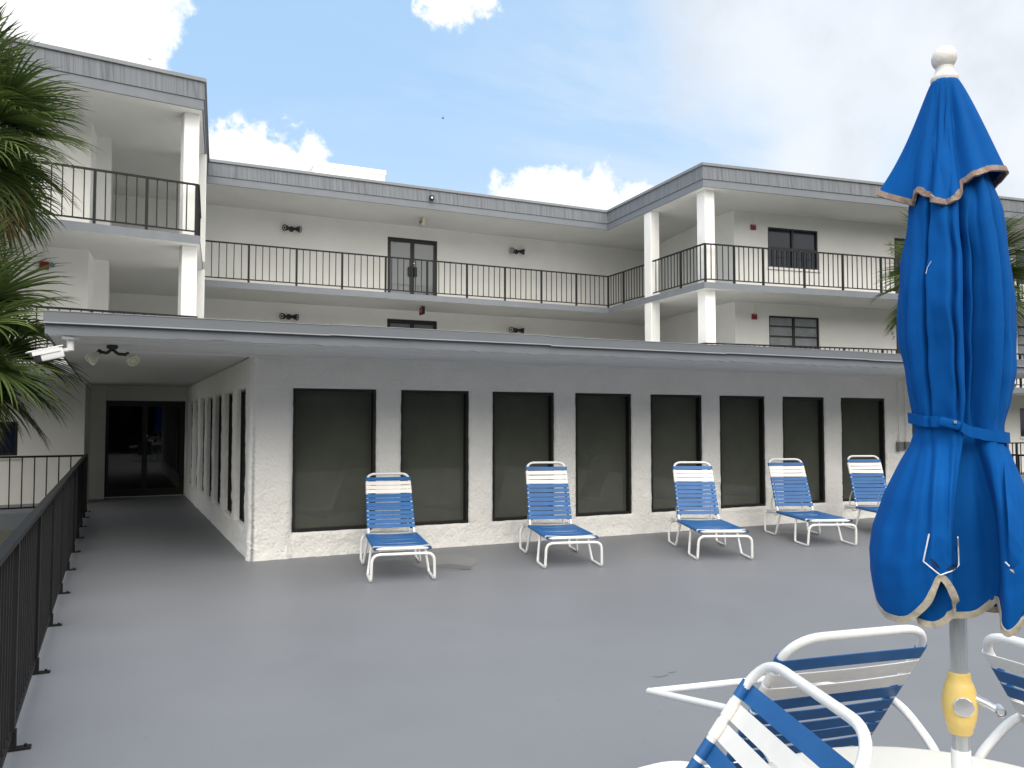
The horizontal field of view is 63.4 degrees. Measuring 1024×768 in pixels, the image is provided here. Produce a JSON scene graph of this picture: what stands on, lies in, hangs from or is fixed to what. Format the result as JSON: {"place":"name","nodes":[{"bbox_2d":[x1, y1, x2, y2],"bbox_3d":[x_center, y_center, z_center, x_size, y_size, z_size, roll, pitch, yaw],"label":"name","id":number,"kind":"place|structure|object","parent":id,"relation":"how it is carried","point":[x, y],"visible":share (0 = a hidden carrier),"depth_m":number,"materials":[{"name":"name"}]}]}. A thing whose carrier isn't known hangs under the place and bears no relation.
{"place":"outdoors","nodes":[
{"label":"outdoors","id":0,"kind":"place"},
{"bbox_2d":[0,0,1023,209],"label":"sky","id":1,"kind":"structure","parent":0,"point":[596,104],"materials":[{"name":"blue"}]},
{"bbox_2d":[3,495,1023,767],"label":"pool deck","id":2,"kind":"structure","parent":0,"point":[185,635],"depth_m":6.04,"materials":[{"name":"paint"}]},
{"bbox_2d":[0,454,90,767],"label":"deck railing","id":3,"kind":"object","parent":2,"relation":"on","point":[37,547],"visible":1,"depth_m":5.11,"materials":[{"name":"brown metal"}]},
{"bbox_2d":[360,472,435,582],"bbox_3d":[-1.326,1.569,9.379,0.690,1.030,1.712,1,-3,-14],"label":"sun lounger","id":4,"kind":"object","parent":2,"relation":"on","point":[375,539],"visible":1,"depth_m":9.83,"materials":[{"name":"blue plastic"}]},
{"bbox_2d":[42,310,1023,560],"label":"pool clubhouse","id":5,"kind":"structure","parent":2,"relation":"on","point":[296,434],"depth_m":11.49,"materials":[{"name":"white paint"}]},
{"bbox_2d":[25,335,79,362],"bbox_3d":[-4.196,-0.316,7.579,0.429,0.264,0.149,2,-3,-39],"label":"security camera","id":6,"kind":"object","parent":5,"relation":"attached to","point":[46,354],"visible":1,"depth_m":7.53,"materials":[{"name":"white plastic"}]},
{"bbox_2d":[85,345,139,366],"bbox_3d":[-4.151,-0.291,8.611,0.526,0.216,0.168,1,-3,-13],"label":"twin floodlight","id":7,"kind":"object","parent":5,"relation":"attached to","point":[132,360],"visible":1,"depth_m":8.60,"materials":[{"name":"black plastic"}]},
{"bbox_2d":[104,401,184,497],"bbox_3d":[-8.189,1.436,18.463,1.654,2.115,0.120,1,-3,-26],"label":"double door","id":8,"kind":"structure","parent":5,"relation":"in","point":[145,440],"depth_m":18.45,"materials":[{"name":"black glass"}]},
{"bbox_2d":[191,403,192,466],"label":"window","id":9,"kind":"structure","parent":5,"relation":"in","point":[192,403],"depth_m":18.30,"materials":[{"name":"black glass"}]},
{"bbox_2d":[196,409,197,485],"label":"window","id":10,"kind":"structure","parent":5,"relation":"in","point":[197,409],"depth_m":17.14,"materials":[{"name":"black glass"}]},
{"bbox_2d":[202,400,204,491],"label":"window","id":11,"kind":"structure","parent":5,"relation":"in","point":[204,400],"depth_m":15.96,"materials":[{"name":"black glass"}]},
{"bbox_2d":[209,398,212,496],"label":"window","id":12,"kind":"structure","parent":5,"relation":"in","point":[211,398],"depth_m":14.78,"materials":[{"name":"black glass"}]},
{"bbox_2d":[218,396,221,503],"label":"window","id":13,"kind":"structure","parent":5,"relation":"in","point":[219,446],"depth_m":13.61,"materials":[{"name":"black glass"}]},
{"bbox_2d":[227,393,232,512],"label":"window","id":14,"kind":"structure","parent":5,"relation":"in","point":[229,505],"depth_m":12.43,"materials":[{"name":"black glass"}]},
{"bbox_2d":[239,390,245,521],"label":"window","id":15,"kind":"structure","parent":5,"relation":"in","point":[243,393],"depth_m":11.24,"materials":[{"name":"black glass"}]},
{"bbox_2d":[291,388,375,532],"bbox_3d":[-2.242,0.947,10.423,1.068,1.785,0.128,1,-3,-26],"label":"window","id":16,"kind":"structure","parent":5,"relation":"in","point":[334,430],"depth_m":10.44,"materials":[{"name":"black glass"}]},
{"bbox_2d":[400,390,468,525],"bbox_3d":[-1.042,0.973,10.999,0.973,1.785,0.128,1,-3,-26],"label":"window","id":17,"kind":"structure","parent":5,"relation":"in","point":[434,424],"depth_m":11.04,"materials":[{"name":"black glass"}]},
{"bbox_2d":[492,392,553,521],"bbox_3d":[0.135,0.999,11.564,0.972,1.785,0.128,1,-3,-26],"label":"window","id":18,"kind":"structure","parent":5,"relation":"in","point":[523,422],"depth_m":11.56,"materials":[{"name":"black glass"}]},
{"bbox_2d":[575,393,631,516],"bbox_3d":[1.311,1.025,12.128,0.971,1.785,0.128,1,-3,-26],"label":"window","id":19,"kind":"structure","parent":5,"relation":"in","point":[603,421],"depth_m":12.17,"materials":[{"name":"black glass"}]},
{"bbox_2d":[650,394,702,511],"bbox_3d":[2.486,1.051,12.691,0.973,1.785,0.128,1,-3,-26],"label":"window","id":20,"kind":"structure","parent":5,"relation":"in","point":[676,420],"depth_m":12.70,"materials":[{"name":"black glass"}]},
{"bbox_2d":[719,396,765,508],"bbox_3d":[3.647,1.077,13.248,0.937,1.785,0.128,1,-3,-26],"label":"window","id":21,"kind":"structure","parent":5,"relation":"in","point":[742,425],"depth_m":13.30,"materials":[{"name":"black glass"}]},
{"bbox_2d":[782,397,824,502],"bbox_3d":[4.818,1.103,13.810,0.938,1.785,0.128,1,-3,-26],"label":"window","id":22,"kind":"structure","parent":5,"relation":"in","point":[803,417],"depth_m":13.91,"materials":[{"name":"black glass"}]},
{"bbox_2d":[841,398,885,500],"bbox_3d":[6.061,1.130,14.406,1.078,1.785,0.128,1,-3,-26],"label":"window","id":23,"kind":"structure","parent":5,"relation":"in","point":[863,421],"depth_m":14.47,"materials":[{"name":"black glass"}]},
{"bbox_2d":[519,461,602,568],"bbox_3d":[0.565,1.550,10.131,0.690,1.137,1.591,0,-3,-10],"label":"sun lounger","id":24,"kind":"object","parent":2,"relation":"on","point":[572,531],"visible":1,"depth_m":10.61,"materials":[{"name":"blue plastic"}]},
{"bbox_2d":[668,461,752,559],"bbox_3d":[2.515,1.589,10.673,0.690,1.110,1.591,0,-3,-2],"label":"sun lounger","id":25,"kind":"object","parent":2,"relation":"on","point":[686,499],"visible":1,"depth_m":11.18,"materials":[{"name":"blue plastic"}]},
{"bbox_2d":[639,662,871,767],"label":"patio chair","id":26,"kind":"object","parent":2,"relation":"on","point":[807,742],"visible":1,"depth_m":2.09,"materials":[{"name":"white plastic"}]},
{"bbox_2d":[646,625,939,767],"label":"patio chair","id":27,"kind":"object","parent":2,"relation":"on","point":[846,691],"visible":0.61,"depth_m":2.68,"materials":[{"name":"white plastic"}]},
{"bbox_2d":[764,458,856,545],"bbox_3d":[4.193,1.642,11.765,0.690,1.104,1.591,0,-3,-4],"label":"sun lounger","id":28,"kind":"object","parent":2,"relation":"on","point":[801,497],"visible":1,"depth_m":12.27,"materials":[{"name":"blue plastic"}]},
{"bbox_2d":[842,455,886,528],"bbox_3d":[5.626,1.661,12.420,0.690,1.127,1.591,0,-3,-4],"label":"sun lounger","id":29,"kind":"object","parent":2,"relation":"on","point":[870,479],"visible":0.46,"depth_m":12.99,"materials":[{"name":"blue plastic"}]},
{"bbox_2d":[768,746,1022,767],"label":"patio table","id":30,"kind":"object","parent":2,"relation":"on","point":[891,757],"visible":0.78,"depth_m":2.27,"materials":[{"name":"white plastic"}]},
{"bbox_2d":[869,45,1023,751],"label":"patio umbrella","id":31,"kind":"object","parent":30,"relation":"on","point":[946,545],"visible":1,"depth_m":1.85,"materials":[{"name":"blue fabric"}]},
{"bbox_2d":[974,633,1023,758],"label":"patio chair","id":32,"kind":"object","parent":2,"relation":"on","point":[1008,681],"visible":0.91,"depth_m":2.59,"materials":[{"name":"white plastic"}]},
{"bbox_2d":[1011,454,1023,473],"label":"deck railing","id":33,"kind":"object","parent":2,"relation":"on","point":[1018,455],"depth_m":14.93,"materials":[{"name":"brown metal"}]},
{"label":"ground","id":34,"kind":"structure","parent":0,"visible":0},
{"bbox_2d":[0,198,93,456],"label":"palm tree","id":35,"kind":"object","parent":34,"relation":"on","point":[14,372],"visible":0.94,"depth_m":10.84,"materials":[{"name":"green plant"}]},
{"bbox_2d":[0,0,105,258],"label":"palm tree","id":36,"kind":"object","parent":34,"relation":"on","point":[26,110],"visible":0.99,"depth_m":11.67,"materials":[{"name":"green plant"}]},
{"bbox_2d":[0,35,1023,544],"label":"apartment building","id":37,"kind":"structure","parent":34,"relation":"on","point":[168,217],"depth_m":23.85,"materials":[{"name":"white paint"}]},
{"bbox_2d":[0,422,20,459],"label":"window","id":38,"kind":"structure","parent":37,"relation":"in","point":[12,437],"depth_m":16.12,"materials":[{"name":"black glass"}]},
{"bbox_2d":[39,247,54,269],"bbox_3d":[-9.251,-2.504,16.498,0.275,0.460,0.089,2,-3,-33],"label":"fire alarm","id":39,"kind":"object","parent":37,"relation":"attached to","point":[42,263],"visible":0.65,"depth_m":16.47,"materials":[{"name":"red plastic"}]},
{"bbox_2d":[279,313,298,320],"bbox_3d":[-6.538,-1.970,24.335,0.570,0.198,0.254,1,-3,-26],"label":"twin floodlight","id":40,"kind":"object","parent":37,"relation":"attached to","point":[288,316],"visible":1,"depth_m":24.33,"materials":[{"name":"black plastic"}]},
{"bbox_2d":[282,224,301,232],"bbox_3d":[-6.493,-4.586,24.477,0.570,0.198,0.254,1,-3,-26],"label":"twin floodlight","id":41,"kind":"object","parent":37,"relation":"attached to","point":[285,227],"visible":1,"depth_m":24.48,"materials":[{"name":"black plastic"}]},
{"bbox_2d":[387,319,436,328],"bbox_3d":[-3.169,-0.934,26.132,1.644,2.170,0.090,1,-3,-26],"label":"double door","id":42,"kind":"structure","parent":37,"relation":"in","point":[400,323],"depth_m":26.14,"materials":[{"name":"grey glass"}]},
{"bbox_2d":[387,237,436,295],"bbox_3d":[-3.162,-3.538,26.239,1.644,2.113,0.120,1,-3,-26],"label":"double door","id":43,"kind":"structure","parent":37,"relation":"in","point":[397,247],"depth_m":26.23,"materials":[{"name":"grey glass"}]},
{"bbox_2d":[419,217,424,226],"bbox_3d":[-2.734,-4.917,25.120,0.085,0.258,0.340,1,-3,-26],"label":"exit sign","id":44,"kind":"object","parent":37,"relation":"hanging from","point":[421,221],"visible":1,"depth_m":25.03,"materials":[{"name":"beige"}]},
{"bbox_2d":[419,306,424,314],"bbox_3d":[-2.719,-2.227,25.058,0.085,0.258,0.340,1,-3,-26],"label":"exit sign","id":45,"kind":"object","parent":37,"relation":"hanging from","point":[422,310],"visible":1,"depth_m":24.99,"materials":[{"name":"red plastic"}]},
{"bbox_2d":[509,327,523,333],"bbox_3d":[0.169,-1.782,27.550,0.570,0.198,0.254,1,-3,-26],"label":"twin floodlight","id":46,"kind":"object","parent":37,"relation":"attached to","point":[514,330],"visible":1,"depth_m":27.54,"materials":[{"name":"black plastic"}]},
{"bbox_2d":[509,248,524,254],"bbox_3d":[0.187,-4.428,27.681,0.570,0.198,0.254,1,-3,-26],"label":"twin floodlight","id":47,"kind":"object","parent":37,"relation":"attached to","point":[515,251],"visible":1,"depth_m":27.68,"materials":[{"name":"black plastic"}]},
{"bbox_2d":[750,215,755,229],"bbox_3d":[7.113,-4.772,24.417,0.170,0.460,0.074,1,-3,-18],"label":"fire alarm","id":48,"kind":"object","parent":37,"relation":"attached to","point":[752,226],"visible":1,"depth_m":24.38,"materials":[{"name":"red plastic"}]},
{"bbox_2d":[767,227,820,272],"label":"window","id":49,"kind":"structure","parent":37,"relation":"in","point":[779,238],"depth_m":24.91,"materials":[{"name":"grey glass"}]},
{"bbox_2d":[769,316,818,348],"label":"window","id":50,"kind":"structure","parent":37,"relation":"in","point":[783,330],"depth_m":24.80,"materials":[{"name":"grey glass"}]},
{"bbox_2d":[896,324,899,353],"bbox_3d":[12.472,-0.914,26.108,0.921,2.097,0.090,1,-3,-18],"label":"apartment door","id":51,"kind":"structure","parent":37,"relation":"in","point":[898,352],"depth_m":25.95,"materials":[{"name":"white metal"}]},
{"bbox_2d":[894,238,904,293],"bbox_3d":[12.472,-3.546,26.229,0.921,2.097,0.090,1,-3,-18],"label":"apartment door","id":52,"kind":"structure","parent":37,"relation":"in","point":[895,239],"depth_m":26.13,"materials":[{"name":"black metal"}]},
{"bbox_2d":[1015,250,1023,286],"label":"window","id":53,"kind":"structure","parent":37,"relation":"in","point":[1021,254],"depth_m":27.81,"materials":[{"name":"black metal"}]},
{"bbox_2d":[1018,326,1023,359],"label":"window","id":54,"kind":"structure","parent":37,"relation":"in","point":[1020,340],"depth_m":27.67,"materials":[{"name":"black metal"}]},
{"bbox_2d":[1020,408,1023,438],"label":"window","id":55,"kind":"structure","parent":37,"relation":"in","point":[1021,409],"depth_m":27.53,"materials":[{"name":"black metal"}]},
{"bbox_2d":[870,207,1023,337],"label":"palm tree","id":56,"kind":"object","parent":34,"relation":"on","point":[1016,269],"visible":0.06,"depth_m":16.87,"materials":[{"name":"green plant"}]}
]}

